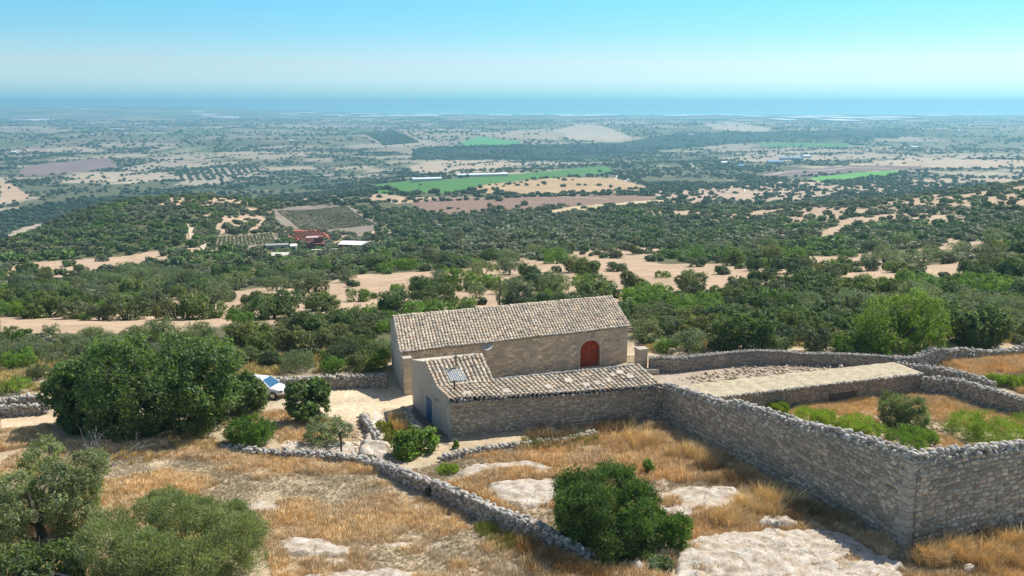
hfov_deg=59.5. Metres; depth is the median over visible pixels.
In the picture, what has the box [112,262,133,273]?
olive tree
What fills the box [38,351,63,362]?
olive tree
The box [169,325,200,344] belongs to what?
olive tree
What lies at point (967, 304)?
olive tree
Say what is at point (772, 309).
carob tree
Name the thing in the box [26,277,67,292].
carob tree
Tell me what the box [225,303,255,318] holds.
carob tree
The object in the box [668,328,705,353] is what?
olive tree
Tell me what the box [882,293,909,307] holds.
olive tree
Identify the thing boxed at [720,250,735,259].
carob tree
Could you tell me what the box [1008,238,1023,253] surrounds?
carob tree
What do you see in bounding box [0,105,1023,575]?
ground
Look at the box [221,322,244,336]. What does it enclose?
olive tree
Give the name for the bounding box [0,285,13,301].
carob tree
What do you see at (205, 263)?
olive tree
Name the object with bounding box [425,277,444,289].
carob tree
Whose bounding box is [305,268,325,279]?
olive tree
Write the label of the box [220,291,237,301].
carob tree
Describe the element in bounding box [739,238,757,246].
olive tree
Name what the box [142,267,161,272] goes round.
olive tree
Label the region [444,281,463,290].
carob tree
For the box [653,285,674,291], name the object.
carob tree
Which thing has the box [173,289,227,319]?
carob tree
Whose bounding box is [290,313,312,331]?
carob tree
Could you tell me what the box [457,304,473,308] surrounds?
carob tree
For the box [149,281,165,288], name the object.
olive tree
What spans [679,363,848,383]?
yard rubble
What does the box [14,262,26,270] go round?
carob tree
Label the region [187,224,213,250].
dirt track
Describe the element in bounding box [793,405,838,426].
green weed
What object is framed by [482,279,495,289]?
carob tree
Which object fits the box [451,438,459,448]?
fig shoot
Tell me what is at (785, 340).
bush
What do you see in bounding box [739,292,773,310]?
carob tree
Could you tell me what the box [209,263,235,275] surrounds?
carob tree
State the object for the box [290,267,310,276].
olive tree
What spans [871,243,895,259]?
olive tree
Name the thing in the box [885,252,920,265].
olive tree
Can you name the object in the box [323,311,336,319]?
carob tree
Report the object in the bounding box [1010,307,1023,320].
olive tree
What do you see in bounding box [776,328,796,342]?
carob tree
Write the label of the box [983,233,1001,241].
olive tree
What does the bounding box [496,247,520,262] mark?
olive tree
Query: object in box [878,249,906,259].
olive tree
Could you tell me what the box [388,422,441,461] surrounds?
fig tree
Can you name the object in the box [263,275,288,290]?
olive tree
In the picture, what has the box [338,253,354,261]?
olive tree
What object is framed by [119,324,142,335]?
olive tree
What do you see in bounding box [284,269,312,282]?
olive tree
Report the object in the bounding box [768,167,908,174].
dirt track
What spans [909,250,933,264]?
olive tree
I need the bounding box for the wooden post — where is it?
[339,431,341,451]
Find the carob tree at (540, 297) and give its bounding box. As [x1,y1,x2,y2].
[518,292,553,302]
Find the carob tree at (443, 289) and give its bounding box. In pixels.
[423,283,455,297]
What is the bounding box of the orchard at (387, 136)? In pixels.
[359,129,418,145]
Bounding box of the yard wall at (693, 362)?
[648,349,915,372]
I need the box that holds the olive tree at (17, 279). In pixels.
[8,268,34,286]
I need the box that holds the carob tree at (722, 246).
[706,244,726,252]
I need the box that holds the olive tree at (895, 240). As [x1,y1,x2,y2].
[890,232,916,244]
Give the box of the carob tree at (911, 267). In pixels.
[906,262,927,270]
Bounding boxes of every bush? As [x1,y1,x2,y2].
[0,269,14,275]
[0,282,14,289]
[0,299,8,310]
[0,302,16,316]
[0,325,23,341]
[0,345,36,369]
[0,374,32,394]
[9,298,22,305]
[9,298,41,316]
[23,277,43,284]
[25,362,52,378]
[36,270,54,278]
[52,355,84,372]
[54,300,99,319]
[63,270,87,277]
[67,483,272,575]
[68,278,87,284]
[78,312,92,319]
[84,305,108,319]
[90,291,139,313]
[93,279,116,289]
[103,292,152,320]
[111,290,133,301]
[140,292,175,314]
[148,299,177,320]
[164,280,177,286]
[166,284,190,296]
[175,292,192,303]
[189,277,206,281]
[216,440,233,447]
[221,411,277,447]
[225,264,253,277]
[225,307,254,324]
[225,320,255,343]
[232,345,257,361]
[254,265,270,271]
[257,354,280,366]
[271,324,304,349]
[273,316,290,324]
[275,320,285,328]
[277,349,315,373]
[291,276,329,292]
[292,326,332,348]
[292,350,313,361]
[318,260,331,268]
[318,355,346,374]
[326,322,351,336]
[326,341,364,358]
[327,332,356,344]
[329,264,347,273]
[329,336,349,348]
[345,287,371,301]
[345,352,373,372]
[348,301,378,312]
[348,325,359,331]
[353,321,364,327]
[361,313,383,323]
[361,320,382,331]
[364,348,391,370]
[368,336,390,355]
[370,291,384,298]
[370,306,389,313]
[374,261,394,272]
[374,419,392,431]
[376,319,390,333]
[377,250,391,255]
[383,429,397,441]
[385,310,399,317]
[389,283,408,295]
[390,258,405,267]
[396,257,418,270]
[400,296,453,312]
[407,254,422,260]
[421,248,440,256]
[424,486,432,496]
[427,251,451,265]
[433,274,444,279]
[435,462,459,475]
[439,292,458,303]
[440,261,459,269]
[440,266,478,286]
[445,296,477,309]
[448,254,459,260]
[460,255,480,261]
[473,273,504,284]
[492,253,508,260]
[496,290,511,304]
[501,282,536,304]
[510,275,524,280]
[533,289,556,298]
[541,246,564,256]
[542,250,568,263]
[547,457,664,566]
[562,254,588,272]
[565,290,594,298]
[571,272,589,285]
[615,283,669,300]
[618,268,650,287]
[629,244,642,253]
[629,312,654,325]
[630,314,656,331]
[631,307,650,315]
[632,283,674,303]
[635,281,662,289]
[640,302,675,313]
[640,504,694,551]
[642,457,655,474]
[646,554,674,574]
[647,299,665,304]
[654,270,671,277]
[654,336,677,353]
[660,315,684,327]
[662,292,695,307]
[664,317,681,332]
[670,297,692,307]
[672,290,683,295]
[673,268,709,291]
[675,307,693,315]
[677,304,690,309]
[677,324,705,340]
[680,241,702,249]
[684,285,701,294]
[684,312,709,330]
[686,257,706,266]
[688,251,705,258]
[690,248,703,254]
[690,305,704,314]
[691,298,709,306]
[694,291,710,298]
[698,291,722,305]
[700,296,726,305]
[701,302,714,308]
[705,327,717,336]
[705,336,726,350]
[707,311,719,321]
[711,255,723,262]
[723,245,745,251]
[723,295,746,304]
[724,280,738,288]
[727,275,745,284]
[729,303,761,310]
[743,279,774,287]
[756,287,796,306]
[758,282,791,294]
[759,244,784,258]
[760,257,775,268]
[760,296,788,306]
[769,335,795,350]
[772,279,795,288]
[776,245,790,251]
[780,248,794,256]
[786,246,805,259]
[791,321,833,351]
[800,254,817,267]
[806,241,824,248]
[812,262,833,271]
[815,286,833,293]
[817,294,828,300]
[822,258,838,264]
[822,265,844,280]
[826,290,839,296]
[827,337,852,352]
[828,277,847,287]
[829,326,853,339]
[830,307,852,311]
[834,331,871,353]
[835,246,857,254]
[839,249,857,256]
[848,284,955,355]
[851,239,864,244]
[852,273,884,284]
[858,256,880,270]
[861,240,879,250]
[873,388,932,430]
[876,340,895,352]
[884,290,901,297]
[888,302,914,313]
[890,269,936,284]
[911,271,931,278]
[921,241,938,246]
[923,243,940,251]
[926,278,949,287]
[931,277,947,284]
[946,331,976,346]
[948,270,978,282]
[953,277,978,286]
[958,278,987,289]
[979,251,1021,269]
[981,239,1006,253]
[982,274,1021,291]
[984,282,1009,290]
[988,250,1014,270]
[990,272,1008,277]
[995,239,1016,247]
[999,276,1011,285]
[1011,334,1023,344]
[1012,318,1023,335]
[1013,253,1023,259]
[1014,317,1023,325]
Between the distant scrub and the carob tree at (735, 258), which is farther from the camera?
the distant scrub
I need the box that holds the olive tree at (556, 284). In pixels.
[536,267,571,293]
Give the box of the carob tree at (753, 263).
[746,257,763,269]
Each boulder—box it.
[629,559,643,571]
[963,563,974,573]
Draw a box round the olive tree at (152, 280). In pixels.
[145,274,169,285]
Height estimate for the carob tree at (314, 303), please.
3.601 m
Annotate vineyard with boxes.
[212,232,274,247]
[277,205,374,229]
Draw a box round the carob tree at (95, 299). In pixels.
[92,293,103,303]
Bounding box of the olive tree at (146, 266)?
[132,264,152,273]
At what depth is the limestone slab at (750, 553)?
42.09 m
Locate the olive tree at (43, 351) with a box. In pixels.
[34,341,63,358]
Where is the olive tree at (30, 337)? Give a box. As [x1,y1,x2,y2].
[17,333,40,343]
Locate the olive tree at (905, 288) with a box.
[893,277,939,299]
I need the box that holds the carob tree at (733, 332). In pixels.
[710,305,780,351]
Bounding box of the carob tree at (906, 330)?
[897,324,914,339]
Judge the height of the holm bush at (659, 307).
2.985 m
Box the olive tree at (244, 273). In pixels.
[236,270,252,278]
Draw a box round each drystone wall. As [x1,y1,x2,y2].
[0,392,47,407]
[0,402,49,417]
[219,443,595,564]
[274,372,387,388]
[893,358,996,389]
[912,343,1023,366]
[919,375,1023,413]
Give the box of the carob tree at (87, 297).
[67,293,92,304]
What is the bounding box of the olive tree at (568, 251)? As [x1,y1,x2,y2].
[556,245,571,255]
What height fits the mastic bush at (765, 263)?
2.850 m
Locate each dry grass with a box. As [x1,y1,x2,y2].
[0,348,390,391]
[0,417,59,450]
[0,437,640,575]
[221,405,388,443]
[412,418,904,575]
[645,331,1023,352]
[785,390,1023,446]
[895,522,1023,575]
[931,352,1023,393]
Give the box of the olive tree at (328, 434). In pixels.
[303,412,353,445]
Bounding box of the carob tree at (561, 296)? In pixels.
[545,292,567,300]
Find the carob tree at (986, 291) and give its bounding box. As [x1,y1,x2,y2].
[973,288,996,295]
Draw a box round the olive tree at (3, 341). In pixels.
[0,335,9,354]
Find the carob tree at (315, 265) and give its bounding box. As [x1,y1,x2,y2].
[301,261,323,269]
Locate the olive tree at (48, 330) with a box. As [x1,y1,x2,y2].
[41,323,62,337]
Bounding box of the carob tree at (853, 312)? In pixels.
[833,307,865,317]
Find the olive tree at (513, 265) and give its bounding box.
[494,256,523,274]
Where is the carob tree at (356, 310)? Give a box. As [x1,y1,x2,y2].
[330,305,366,317]
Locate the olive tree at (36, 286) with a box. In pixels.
[28,280,55,292]
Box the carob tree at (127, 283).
[117,278,151,292]
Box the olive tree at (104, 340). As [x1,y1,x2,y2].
[91,336,117,356]
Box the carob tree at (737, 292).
[732,287,755,296]
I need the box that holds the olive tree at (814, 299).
[789,290,818,305]
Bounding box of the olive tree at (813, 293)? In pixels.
[797,289,821,306]
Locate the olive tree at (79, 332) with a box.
[76,326,100,335]
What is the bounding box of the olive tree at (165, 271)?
[155,266,173,273]
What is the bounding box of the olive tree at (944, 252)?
[938,248,956,258]
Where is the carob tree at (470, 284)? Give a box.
[463,281,482,291]
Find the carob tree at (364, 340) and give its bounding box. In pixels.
[346,334,379,351]
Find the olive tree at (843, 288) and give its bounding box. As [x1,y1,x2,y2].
[835,284,856,298]
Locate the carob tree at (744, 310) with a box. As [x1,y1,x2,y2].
[736,306,753,313]
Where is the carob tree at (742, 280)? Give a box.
[737,277,758,288]
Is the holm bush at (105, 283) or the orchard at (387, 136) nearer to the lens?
the holm bush at (105, 283)
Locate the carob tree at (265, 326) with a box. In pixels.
[248,319,275,336]
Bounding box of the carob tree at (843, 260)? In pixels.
[836,255,853,263]
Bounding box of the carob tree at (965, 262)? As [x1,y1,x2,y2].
[956,257,992,273]
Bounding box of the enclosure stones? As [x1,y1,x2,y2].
[927,423,957,447]
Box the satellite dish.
[481,342,492,349]
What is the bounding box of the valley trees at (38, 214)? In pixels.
[0,176,1005,237]
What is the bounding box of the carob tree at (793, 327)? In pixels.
[790,325,801,334]
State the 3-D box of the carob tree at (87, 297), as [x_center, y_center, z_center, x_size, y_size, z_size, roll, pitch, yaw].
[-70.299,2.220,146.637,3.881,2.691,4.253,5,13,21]
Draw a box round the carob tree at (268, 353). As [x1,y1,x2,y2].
[258,349,279,361]
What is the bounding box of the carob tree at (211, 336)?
[191,333,221,346]
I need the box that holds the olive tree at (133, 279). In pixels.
[120,276,147,289]
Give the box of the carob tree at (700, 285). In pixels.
[688,280,704,291]
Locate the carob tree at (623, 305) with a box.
[617,301,628,309]
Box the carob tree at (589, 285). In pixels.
[578,279,612,296]
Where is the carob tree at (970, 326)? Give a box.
[943,302,1016,349]
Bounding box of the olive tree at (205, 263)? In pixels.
[199,260,216,267]
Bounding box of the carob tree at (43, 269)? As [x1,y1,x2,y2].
[30,265,52,272]
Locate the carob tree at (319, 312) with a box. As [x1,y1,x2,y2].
[295,310,327,321]
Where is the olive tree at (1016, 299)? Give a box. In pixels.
[1004,293,1023,305]
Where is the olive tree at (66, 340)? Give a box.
[54,332,80,349]
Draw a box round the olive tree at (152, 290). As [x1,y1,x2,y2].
[132,281,154,293]
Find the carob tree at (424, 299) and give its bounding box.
[421,296,435,309]
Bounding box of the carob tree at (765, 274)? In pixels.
[746,266,778,283]
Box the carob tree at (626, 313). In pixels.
[622,309,630,321]
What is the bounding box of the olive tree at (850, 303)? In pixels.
[832,288,875,310]
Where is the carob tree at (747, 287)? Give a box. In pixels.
[741,283,765,293]
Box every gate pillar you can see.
[401,356,411,394]
[634,346,648,367]
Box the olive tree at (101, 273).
[97,271,113,281]
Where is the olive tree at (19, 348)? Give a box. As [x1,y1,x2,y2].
[0,338,40,361]
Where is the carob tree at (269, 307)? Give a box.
[245,293,299,319]
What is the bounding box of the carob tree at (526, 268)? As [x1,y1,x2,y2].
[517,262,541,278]
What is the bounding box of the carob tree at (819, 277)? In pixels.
[795,272,834,288]
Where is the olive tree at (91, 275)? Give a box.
[79,269,97,279]
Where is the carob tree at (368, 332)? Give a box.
[352,326,377,343]
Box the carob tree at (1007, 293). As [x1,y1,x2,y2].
[1000,291,1020,299]
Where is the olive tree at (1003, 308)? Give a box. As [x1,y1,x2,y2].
[995,306,1018,315]
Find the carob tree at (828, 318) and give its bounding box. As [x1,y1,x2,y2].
[807,311,834,328]
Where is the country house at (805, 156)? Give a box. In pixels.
[800,155,810,157]
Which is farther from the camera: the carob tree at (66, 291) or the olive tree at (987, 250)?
the olive tree at (987, 250)
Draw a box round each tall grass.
[72,430,225,472]
[386,408,411,430]
[471,376,733,550]
[508,530,627,575]
[517,414,863,528]
[609,420,811,528]
[903,521,1023,575]
[941,352,1023,373]
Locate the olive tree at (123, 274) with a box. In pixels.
[112,272,130,278]
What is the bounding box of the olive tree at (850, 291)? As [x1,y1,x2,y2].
[839,290,876,307]
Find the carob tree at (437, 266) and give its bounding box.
[433,263,445,270]
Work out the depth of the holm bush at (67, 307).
118.87 m
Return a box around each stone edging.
[359,413,381,439]
[400,406,424,440]
[437,429,595,462]
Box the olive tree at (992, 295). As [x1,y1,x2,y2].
[980,292,1003,304]
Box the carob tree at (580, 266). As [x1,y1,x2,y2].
[573,258,599,275]
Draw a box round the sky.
[0,0,1023,100]
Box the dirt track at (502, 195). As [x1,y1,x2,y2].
[409,195,599,200]
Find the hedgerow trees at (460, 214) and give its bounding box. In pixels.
[120,161,907,217]
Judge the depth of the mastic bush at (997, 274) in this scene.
134.82 m
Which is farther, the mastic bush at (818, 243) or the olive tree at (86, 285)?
the mastic bush at (818, 243)
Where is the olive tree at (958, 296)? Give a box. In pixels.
[945,294,969,305]
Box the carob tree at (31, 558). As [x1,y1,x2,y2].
[0,536,87,575]
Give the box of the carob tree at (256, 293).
[247,289,272,301]
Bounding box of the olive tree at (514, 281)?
[500,277,534,292]
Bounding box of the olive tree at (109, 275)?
[102,273,117,280]
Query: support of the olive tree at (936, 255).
on the ground at (348, 405)
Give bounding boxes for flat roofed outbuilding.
[679,362,923,407]
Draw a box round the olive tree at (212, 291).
[193,276,233,308]
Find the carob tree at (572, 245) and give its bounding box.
[559,239,574,253]
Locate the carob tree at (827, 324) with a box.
[822,322,834,331]
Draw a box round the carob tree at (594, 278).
[572,272,618,294]
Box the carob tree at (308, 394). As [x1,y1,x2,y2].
[282,376,331,423]
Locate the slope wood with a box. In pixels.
[0,179,1023,360]
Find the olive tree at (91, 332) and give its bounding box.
[81,326,107,340]
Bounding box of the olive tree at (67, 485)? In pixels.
[0,431,111,547]
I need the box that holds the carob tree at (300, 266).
[292,261,310,271]
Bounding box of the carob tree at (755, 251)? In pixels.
[743,247,760,257]
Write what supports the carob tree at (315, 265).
on the ground at (348, 405)
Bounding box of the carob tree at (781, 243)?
[773,238,792,247]
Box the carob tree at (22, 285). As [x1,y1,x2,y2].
[15,282,29,289]
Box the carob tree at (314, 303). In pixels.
[303,291,341,311]
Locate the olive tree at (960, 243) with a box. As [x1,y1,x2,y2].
[946,241,966,249]
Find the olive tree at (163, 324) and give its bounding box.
[147,316,178,341]
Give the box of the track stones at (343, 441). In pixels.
[281,416,391,459]
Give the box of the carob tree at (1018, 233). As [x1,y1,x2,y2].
[1013,227,1023,239]
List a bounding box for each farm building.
[412,353,665,436]
[766,160,782,163]
[779,157,801,159]
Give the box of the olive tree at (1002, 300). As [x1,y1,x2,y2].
[989,298,1010,308]
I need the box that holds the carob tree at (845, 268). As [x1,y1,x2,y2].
[830,261,848,274]
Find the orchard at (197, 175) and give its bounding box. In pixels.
[179,163,259,180]
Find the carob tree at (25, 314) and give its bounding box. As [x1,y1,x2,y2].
[19,306,41,318]
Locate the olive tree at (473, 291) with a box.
[467,285,486,297]
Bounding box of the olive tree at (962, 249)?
[948,245,974,255]
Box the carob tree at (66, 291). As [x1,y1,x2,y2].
[58,286,84,296]
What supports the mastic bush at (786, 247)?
on the ground at (348, 405)
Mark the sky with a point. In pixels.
(51, 50)
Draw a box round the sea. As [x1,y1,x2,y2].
[0,101,1023,114]
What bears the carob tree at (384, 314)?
on the ground at (348, 405)
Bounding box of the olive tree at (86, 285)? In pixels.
[78,278,104,290]
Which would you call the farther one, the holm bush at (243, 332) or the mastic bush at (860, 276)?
the mastic bush at (860, 276)
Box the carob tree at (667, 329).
[653,320,675,336]
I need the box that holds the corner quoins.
[893,456,916,549]
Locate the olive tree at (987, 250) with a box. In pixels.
[973,243,1004,258]
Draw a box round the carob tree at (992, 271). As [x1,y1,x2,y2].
[984,270,1005,276]
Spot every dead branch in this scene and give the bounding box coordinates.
[38,565,88,575]
[62,425,148,487]
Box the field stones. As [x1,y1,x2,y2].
[244,471,522,572]
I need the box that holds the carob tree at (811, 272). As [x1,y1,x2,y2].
[792,266,825,275]
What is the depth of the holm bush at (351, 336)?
84.84 m
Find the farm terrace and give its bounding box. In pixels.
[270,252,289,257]
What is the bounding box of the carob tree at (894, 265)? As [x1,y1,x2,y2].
[883,260,908,272]
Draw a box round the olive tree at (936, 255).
[916,246,943,260]
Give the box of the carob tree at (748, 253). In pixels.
[732,248,751,256]
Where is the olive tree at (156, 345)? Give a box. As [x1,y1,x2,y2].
[149,342,165,350]
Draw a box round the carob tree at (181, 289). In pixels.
[168,284,187,299]
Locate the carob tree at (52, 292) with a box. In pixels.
[27,289,58,295]
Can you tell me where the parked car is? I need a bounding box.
[242,374,286,399]
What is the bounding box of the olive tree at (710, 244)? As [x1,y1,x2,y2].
[703,241,721,250]
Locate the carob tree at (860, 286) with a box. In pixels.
[834,274,875,293]
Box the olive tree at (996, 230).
[980,226,1004,235]
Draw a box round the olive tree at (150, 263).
[138,260,157,269]
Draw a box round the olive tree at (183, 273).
[170,264,199,283]
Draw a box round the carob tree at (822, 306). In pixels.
[805,296,844,312]
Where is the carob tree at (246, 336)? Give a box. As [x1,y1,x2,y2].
[241,331,261,345]
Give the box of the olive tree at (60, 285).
[51,281,73,290]
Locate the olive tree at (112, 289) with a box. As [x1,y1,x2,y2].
[103,283,118,294]
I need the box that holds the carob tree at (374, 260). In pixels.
[364,253,393,269]
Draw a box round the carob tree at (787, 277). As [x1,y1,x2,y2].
[769,269,806,285]
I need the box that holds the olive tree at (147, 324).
[142,318,171,338]
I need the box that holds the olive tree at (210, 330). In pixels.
[198,326,217,336]
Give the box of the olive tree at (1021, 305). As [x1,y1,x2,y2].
[1008,300,1023,315]
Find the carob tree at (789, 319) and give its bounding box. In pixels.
[775,306,806,327]
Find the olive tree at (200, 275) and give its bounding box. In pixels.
[191,270,205,278]
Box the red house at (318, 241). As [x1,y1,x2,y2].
[306,235,324,248]
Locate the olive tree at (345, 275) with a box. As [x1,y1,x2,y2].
[337,268,358,281]
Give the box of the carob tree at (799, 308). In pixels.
[785,304,818,324]
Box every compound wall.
[661,382,918,542]
[907,439,1023,548]
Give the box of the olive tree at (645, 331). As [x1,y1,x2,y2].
[629,315,664,338]
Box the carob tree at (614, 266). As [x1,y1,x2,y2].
[604,261,627,270]
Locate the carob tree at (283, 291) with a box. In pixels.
[272,288,307,305]
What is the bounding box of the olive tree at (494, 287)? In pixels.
[490,281,506,293]
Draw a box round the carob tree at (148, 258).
[144,256,157,262]
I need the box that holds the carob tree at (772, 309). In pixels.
[768,306,784,314]
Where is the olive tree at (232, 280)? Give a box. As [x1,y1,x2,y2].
[219,270,246,286]
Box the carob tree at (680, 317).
[674,314,685,324]
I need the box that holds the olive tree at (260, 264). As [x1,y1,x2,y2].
[251,261,266,270]
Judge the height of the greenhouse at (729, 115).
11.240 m
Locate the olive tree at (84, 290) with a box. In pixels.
[83,286,101,291]
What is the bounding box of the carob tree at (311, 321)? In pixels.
[295,309,328,331]
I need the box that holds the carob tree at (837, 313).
[822,310,846,317]
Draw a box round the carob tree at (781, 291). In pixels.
[770,287,801,299]
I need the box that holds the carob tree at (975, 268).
[966,262,993,273]
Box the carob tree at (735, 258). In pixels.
[720,248,744,265]
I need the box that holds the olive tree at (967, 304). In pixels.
[957,300,977,312]
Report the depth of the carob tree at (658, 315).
95.70 m
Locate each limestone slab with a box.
[248,501,277,512]
[279,537,350,558]
[288,442,358,452]
[305,567,412,575]
[326,559,347,564]
[358,433,391,459]
[386,542,405,546]
[431,541,443,546]
[456,461,549,477]
[486,478,556,511]
[655,476,675,482]
[657,486,737,516]
[674,526,904,575]
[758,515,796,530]
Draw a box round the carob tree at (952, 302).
[935,298,970,314]
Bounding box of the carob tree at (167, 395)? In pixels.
[66,326,248,444]
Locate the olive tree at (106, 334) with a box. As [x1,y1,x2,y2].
[95,330,113,339]
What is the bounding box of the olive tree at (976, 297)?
[954,287,986,306]
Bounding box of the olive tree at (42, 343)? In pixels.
[20,337,44,352]
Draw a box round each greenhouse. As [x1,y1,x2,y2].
[6,119,55,121]
[61,109,91,109]
[70,105,134,105]
[137,106,171,106]
[189,114,216,115]
[208,116,238,118]
[273,113,299,114]
[299,112,317,113]
[320,114,347,116]
[348,113,378,114]
[355,116,399,117]
[387,115,438,116]
[411,177,441,181]
[436,113,461,114]
[456,172,507,176]
[486,114,511,116]
[521,114,543,115]
[549,114,574,115]
[557,115,597,116]
[585,114,620,115]
[661,115,690,116]
[676,114,709,116]
[711,114,749,116]
[739,116,770,117]
[767,118,800,121]
[777,116,822,118]
[793,115,853,116]
[813,119,864,121]
[822,117,879,119]
[860,116,921,118]
[961,115,999,116]
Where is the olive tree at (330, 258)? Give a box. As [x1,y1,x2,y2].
[321,253,335,262]
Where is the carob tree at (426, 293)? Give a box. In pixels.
[407,288,441,300]
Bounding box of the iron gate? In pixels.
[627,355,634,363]
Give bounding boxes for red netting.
[291,230,327,241]
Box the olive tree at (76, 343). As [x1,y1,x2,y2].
[65,335,97,356]
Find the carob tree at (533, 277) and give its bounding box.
[523,271,562,290]
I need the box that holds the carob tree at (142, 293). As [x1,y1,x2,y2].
[136,290,164,312]
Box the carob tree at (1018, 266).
[997,254,1023,277]
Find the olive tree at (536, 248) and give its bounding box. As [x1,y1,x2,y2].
[525,243,543,252]
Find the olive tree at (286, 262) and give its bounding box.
[281,258,298,265]
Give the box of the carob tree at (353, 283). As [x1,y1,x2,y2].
[345,278,360,286]
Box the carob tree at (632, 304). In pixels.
[630,302,651,307]
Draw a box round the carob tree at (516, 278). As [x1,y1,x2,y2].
[503,277,521,285]
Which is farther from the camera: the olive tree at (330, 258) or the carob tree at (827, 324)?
the olive tree at (330, 258)
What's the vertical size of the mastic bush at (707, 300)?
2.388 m
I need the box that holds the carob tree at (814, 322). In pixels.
[799,316,821,329]
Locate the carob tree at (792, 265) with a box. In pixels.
[767,254,804,273]
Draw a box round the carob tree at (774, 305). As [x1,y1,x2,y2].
[761,301,786,308]
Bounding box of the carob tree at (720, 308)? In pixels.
[705,302,743,321]
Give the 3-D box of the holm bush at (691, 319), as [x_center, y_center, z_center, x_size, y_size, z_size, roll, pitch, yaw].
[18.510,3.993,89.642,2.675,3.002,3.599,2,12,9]
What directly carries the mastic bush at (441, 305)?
on the ground at (348, 405)
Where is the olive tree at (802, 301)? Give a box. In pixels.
[795,298,818,311]
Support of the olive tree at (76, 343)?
on the ground at (348, 405)
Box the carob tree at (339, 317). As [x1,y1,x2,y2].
[330,311,363,330]
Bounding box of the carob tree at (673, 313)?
[657,307,677,317]
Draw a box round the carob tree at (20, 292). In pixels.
[10,286,27,297]
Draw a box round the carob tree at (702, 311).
[698,307,716,314]
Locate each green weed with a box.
[767,400,789,413]
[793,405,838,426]
[832,410,888,437]
[882,423,940,449]
[940,407,1023,442]
[985,373,1012,386]
[996,410,1023,437]
[1004,373,1023,388]
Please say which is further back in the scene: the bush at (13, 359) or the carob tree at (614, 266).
the carob tree at (614, 266)
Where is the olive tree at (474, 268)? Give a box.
[465,260,499,278]
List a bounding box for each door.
[426,396,431,422]
[580,341,588,366]
[589,340,598,365]
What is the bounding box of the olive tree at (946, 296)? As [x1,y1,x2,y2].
[937,292,958,300]
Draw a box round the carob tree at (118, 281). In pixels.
[106,275,125,283]
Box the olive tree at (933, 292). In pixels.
[916,285,945,307]
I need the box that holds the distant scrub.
[0,117,1023,148]
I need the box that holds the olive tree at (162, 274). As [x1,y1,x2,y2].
[145,269,177,284]
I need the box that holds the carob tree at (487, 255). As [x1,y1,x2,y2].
[480,248,496,260]
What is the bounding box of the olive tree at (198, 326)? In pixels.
[182,320,211,337]
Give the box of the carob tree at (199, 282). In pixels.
[189,279,207,290]
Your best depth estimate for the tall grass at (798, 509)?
52.88 m
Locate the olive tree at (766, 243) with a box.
[759,234,777,247]
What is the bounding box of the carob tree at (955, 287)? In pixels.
[941,279,972,298]
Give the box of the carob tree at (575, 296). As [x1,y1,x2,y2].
[567,294,597,298]
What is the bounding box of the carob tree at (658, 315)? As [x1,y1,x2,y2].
[646,310,669,322]
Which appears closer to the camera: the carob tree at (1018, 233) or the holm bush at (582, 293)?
the holm bush at (582, 293)
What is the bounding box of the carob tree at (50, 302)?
[22,290,68,318]
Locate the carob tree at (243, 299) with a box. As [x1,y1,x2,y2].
[239,294,250,304]
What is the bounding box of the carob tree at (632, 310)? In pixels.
[627,303,654,315]
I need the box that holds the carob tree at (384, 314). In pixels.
[369,310,389,320]
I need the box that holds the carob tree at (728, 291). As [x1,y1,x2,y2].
[709,284,734,298]
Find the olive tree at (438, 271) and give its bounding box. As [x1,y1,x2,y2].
[428,268,447,277]
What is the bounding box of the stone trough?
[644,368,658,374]
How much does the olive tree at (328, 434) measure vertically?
2.614 m
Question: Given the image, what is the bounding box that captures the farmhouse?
[390,295,630,389]
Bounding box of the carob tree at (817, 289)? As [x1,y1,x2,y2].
[788,280,828,296]
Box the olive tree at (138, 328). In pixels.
[131,323,147,338]
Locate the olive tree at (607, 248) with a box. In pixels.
[597,241,619,252]
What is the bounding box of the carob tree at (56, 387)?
[32,351,120,436]
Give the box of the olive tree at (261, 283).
[249,277,265,285]
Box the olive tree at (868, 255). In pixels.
[860,251,876,262]
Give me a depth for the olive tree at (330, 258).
253.59 m
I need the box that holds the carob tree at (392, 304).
[376,285,424,314]
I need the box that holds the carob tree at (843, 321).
[832,314,857,333]
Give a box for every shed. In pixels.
[265,243,288,249]
[290,244,296,249]
[338,241,369,246]
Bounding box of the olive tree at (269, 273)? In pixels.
[257,268,282,280]
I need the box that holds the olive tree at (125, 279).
[117,275,136,284]
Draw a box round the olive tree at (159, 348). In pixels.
[151,342,170,353]
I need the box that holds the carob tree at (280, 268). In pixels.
[270,263,296,276]
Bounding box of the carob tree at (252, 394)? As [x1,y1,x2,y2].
[225,367,269,414]
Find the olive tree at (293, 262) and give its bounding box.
[289,259,301,265]
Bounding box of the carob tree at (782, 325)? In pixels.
[774,321,789,337]
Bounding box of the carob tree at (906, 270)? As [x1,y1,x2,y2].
[894,268,917,278]
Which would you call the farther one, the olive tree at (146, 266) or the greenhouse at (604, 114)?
the greenhouse at (604, 114)
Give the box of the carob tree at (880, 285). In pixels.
[874,276,901,293]
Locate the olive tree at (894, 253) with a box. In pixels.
[890,251,913,260]
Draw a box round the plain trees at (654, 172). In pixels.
[0,144,1023,196]
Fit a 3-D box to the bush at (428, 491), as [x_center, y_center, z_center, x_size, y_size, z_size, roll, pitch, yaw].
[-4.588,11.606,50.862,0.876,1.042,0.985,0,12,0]
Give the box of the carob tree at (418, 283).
[406,274,439,294]
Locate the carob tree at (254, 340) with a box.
[243,331,276,351]
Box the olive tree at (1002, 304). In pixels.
[981,296,1015,312]
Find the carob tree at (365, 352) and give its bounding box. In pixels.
[352,345,375,358]
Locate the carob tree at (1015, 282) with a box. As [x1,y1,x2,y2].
[1005,278,1023,294]
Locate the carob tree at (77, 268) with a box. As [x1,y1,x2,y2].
[73,264,90,272]
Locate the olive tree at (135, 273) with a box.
[124,267,148,278]
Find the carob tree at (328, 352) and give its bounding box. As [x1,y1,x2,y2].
[320,349,345,363]

